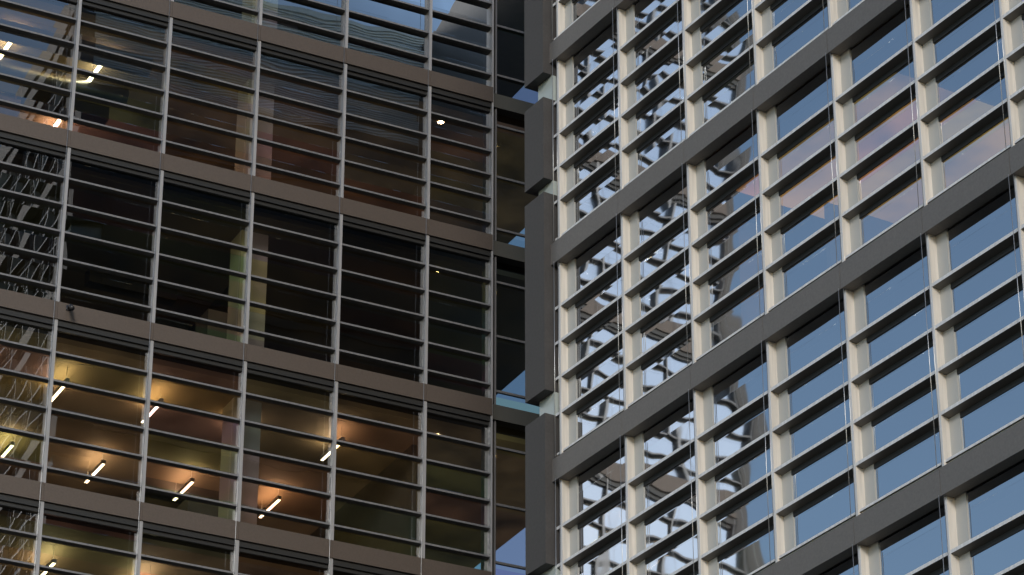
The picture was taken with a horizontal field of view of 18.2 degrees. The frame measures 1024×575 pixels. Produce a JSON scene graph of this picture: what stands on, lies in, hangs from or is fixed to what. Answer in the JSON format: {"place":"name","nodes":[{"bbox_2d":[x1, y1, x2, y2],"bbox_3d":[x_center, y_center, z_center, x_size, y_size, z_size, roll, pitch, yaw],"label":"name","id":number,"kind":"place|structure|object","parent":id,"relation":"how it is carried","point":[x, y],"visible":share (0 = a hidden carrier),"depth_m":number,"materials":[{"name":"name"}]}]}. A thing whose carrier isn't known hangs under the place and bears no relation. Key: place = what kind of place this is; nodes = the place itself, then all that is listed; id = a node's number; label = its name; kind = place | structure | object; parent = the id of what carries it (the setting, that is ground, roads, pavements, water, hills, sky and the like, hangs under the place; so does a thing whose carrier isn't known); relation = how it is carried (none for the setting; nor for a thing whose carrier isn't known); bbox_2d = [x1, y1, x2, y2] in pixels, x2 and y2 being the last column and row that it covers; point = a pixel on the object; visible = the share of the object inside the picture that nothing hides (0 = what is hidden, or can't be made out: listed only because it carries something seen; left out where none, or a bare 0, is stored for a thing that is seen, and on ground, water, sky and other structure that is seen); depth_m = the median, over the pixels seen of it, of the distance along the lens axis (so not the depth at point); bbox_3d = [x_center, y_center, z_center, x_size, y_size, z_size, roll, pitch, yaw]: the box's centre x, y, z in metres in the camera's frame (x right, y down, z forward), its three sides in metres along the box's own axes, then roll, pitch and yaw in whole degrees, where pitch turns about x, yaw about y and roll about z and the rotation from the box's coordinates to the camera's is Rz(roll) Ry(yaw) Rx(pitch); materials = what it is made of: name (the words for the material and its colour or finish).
{"place":"outdoors","nodes":[
{"label":"outdoors","id":0,"kind":"place"},
{"bbox_2d":[0,85,415,510],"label":"wing partitions","id":1,"kind":"object","parent":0,"point":[388,494],"visible":0.08,"depth_m":68.30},
{"bbox_2d":[0,0,489,574],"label":"window glass","id":2,"kind":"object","parent":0,"point":[158,476],"depth_m":65.03,"materials":[{"name":"black glass"}]},
{"bbox_2d":[0,0,490,574],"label":"wing window heads","id":3,"kind":"object","parent":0,"point":[76,514],"visible":1,"depth_m":64.95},
{"bbox_2d":[242,106,273,478],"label":"wing columns","id":4,"kind":"structure","parent":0,"point":[250,468],"depth_m":66.00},
{"bbox_2d":[33,0,493,574],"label":"wing mullions","id":5,"kind":"object","parent":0,"point":[247,292],"visible":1,"depth_m":65.33,"materials":[{"name":"grey metal"}]},
{"bbox_2d":[254,79,539,431],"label":"wing floor slabs","id":6,"kind":"structure","parent":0,"point":[504,416],"depth_m":68.59,"materials":[{"name":"grey concrete"}]},
{"bbox_2d":[496,528,525,573],"label":"sky","id":7,"kind":"structure","parent":0,"point":[513,551],"materials":[{"name":"blue"}]},
{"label":"left wing","id":8,"kind":"object","parent":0,"visible":0},
{"bbox_2d":[0,65,70,89],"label":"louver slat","id":9,"kind":"object","parent":8,"relation":"attached to","point":[33,77],"depth_m":67.65,"materials":[{"name":"grey metal"}]},
{"bbox_2d":[34,0,429,574],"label":"vertical fins","id":10,"kind":"object","parent":8,"relation":"attached to","point":[246,292],"visible":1,"depth_m":64.70,"materials":[{"name":"silver metal"}]},
{"bbox_2d":[0,0,491,574],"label":"horizontal louvers","id":11,"kind":"object","parent":8,"relation":"attached to","point":[240,274],"visible":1,"depth_m":65.14,"materials":[{"name":"metal"}]},
{"bbox_2d":[0,0,492,574],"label":"spandrel bands","id":12,"kind":"object","parent":8,"relation":"attached to","point":[232,350],"visible":1,"depth_m":64.67,"materials":[{"name":"metal"}]},
{"bbox_2d":[66,304,74,310],"bbox_3d":[-8.638,0.391,62.552,0.106,0.245,0.339,11,-30,-19],"label":"cctv camera","id":13,"kind":"object","parent":12,"relation":"attached to","point":[70,307],"visible":1,"depth_m":62.47,"materials":[{"name":"grey plastic"}]},
{"bbox_2d":[0,79,524,549],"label":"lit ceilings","id":14,"kind":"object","parent":8,"relation":"attached to","point":[510,484],"visible":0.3,"depth_m":68.94,"materials":[{"name":"beige paint"}]},
{"bbox_2d":[253,210,336,356],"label":"dim wing ceilings","id":15,"kind":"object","parent":8,"relation":"on","point":[298,331],"visible":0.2,"depth_m":70.41,"materials":[{"name":"brown"}]},
{"bbox_2d":[492,0,525,574],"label":"wing slot transoms","id":16,"kind":"object","parent":8,"relation":"attached to","point":[495,336],"visible":0.36,"depth_m":68.13,"materials":[{"name":"metal"}]},
{"bbox_2d":[496,0,539,574],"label":"window glass","id":17,"kind":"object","parent":8,"relation":"attached to","point":[513,200],"depth_m":69.32,"materials":[{"name":"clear glass"}]},
{"label":"ground","id":18,"kind":"structure","parent":0,"visible":0},
{"bbox_3d":[8.292,14.386,31.483,1.060,7.490,28.690,16,-32,-27],"label":"block podium","id":19,"kind":"object","parent":18,"relation":"on","visible":0},
{"bbox_2d":[524,0,560,574],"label":"corner column","id":20,"kind":"structure","parent":19,"relation":"on","point":[543,541],"depth_m":52.23,"materials":[{"name":"metal"}]},
{"bbox_2d":[538,75,559,574],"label":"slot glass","id":21,"kind":"object","parent":20,"relation":"attached to","point":[550,404],"visible":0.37,"depth_m":51.61,"materials":[{"name":"grey"}]},
{"bbox_2d":[565,0,1023,574],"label":"block window frames","id":22,"kind":"structure","parent":19,"relation":"on","point":[955,426],"depth_m":46.58,"materials":[{"name":"beige metal"}]},
{"bbox_2d":[573,0,1023,574],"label":"window glass","id":23,"kind":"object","parent":22,"relation":"in","point":[991,502],"depth_m":46.00,"materials":[{"name":"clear glass"}]},
{"bbox_3d":[19.040,-0.221,46.533,26.050,47.440,28.990,16,-32,-27],"label":"block roof","id":24,"kind":"object","parent":18,"relation":"on","visible":0},
{"bbox_2d":[553,0,1023,574],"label":"sunshade fins","id":25,"kind":"object","parent":24,"relation":"attached to","point":[943,416],"visible":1,"depth_m":46.53,"materials":[{"name":"grey metal"}]},
{"bbox_2d":[572,0,1023,574],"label":"dark block transoms","id":26,"kind":"object","parent":24,"relation":"attached to","point":[796,260],"visible":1,"depth_m":46.19,"materials":[{"name":"grey metal"}]},
{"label":"block floor slabs","id":27,"kind":"object","parent":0,"visible":0},
{"bbox_2d":[549,0,1023,574],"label":"block spandrel bands","id":28,"kind":"object","parent":27,"relation":"attached to","point":[991,456],"visible":1,"depth_m":46.19,"materials":[{"name":"metal"}]},
{"bbox_2d":[552,0,1023,574],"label":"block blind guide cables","id":29,"kind":"object","parent":28,"relation":"attached to","point":[758,276],"visible":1,"depth_m":46.50,"materials":[{"name":"silver metal"}]}
]}

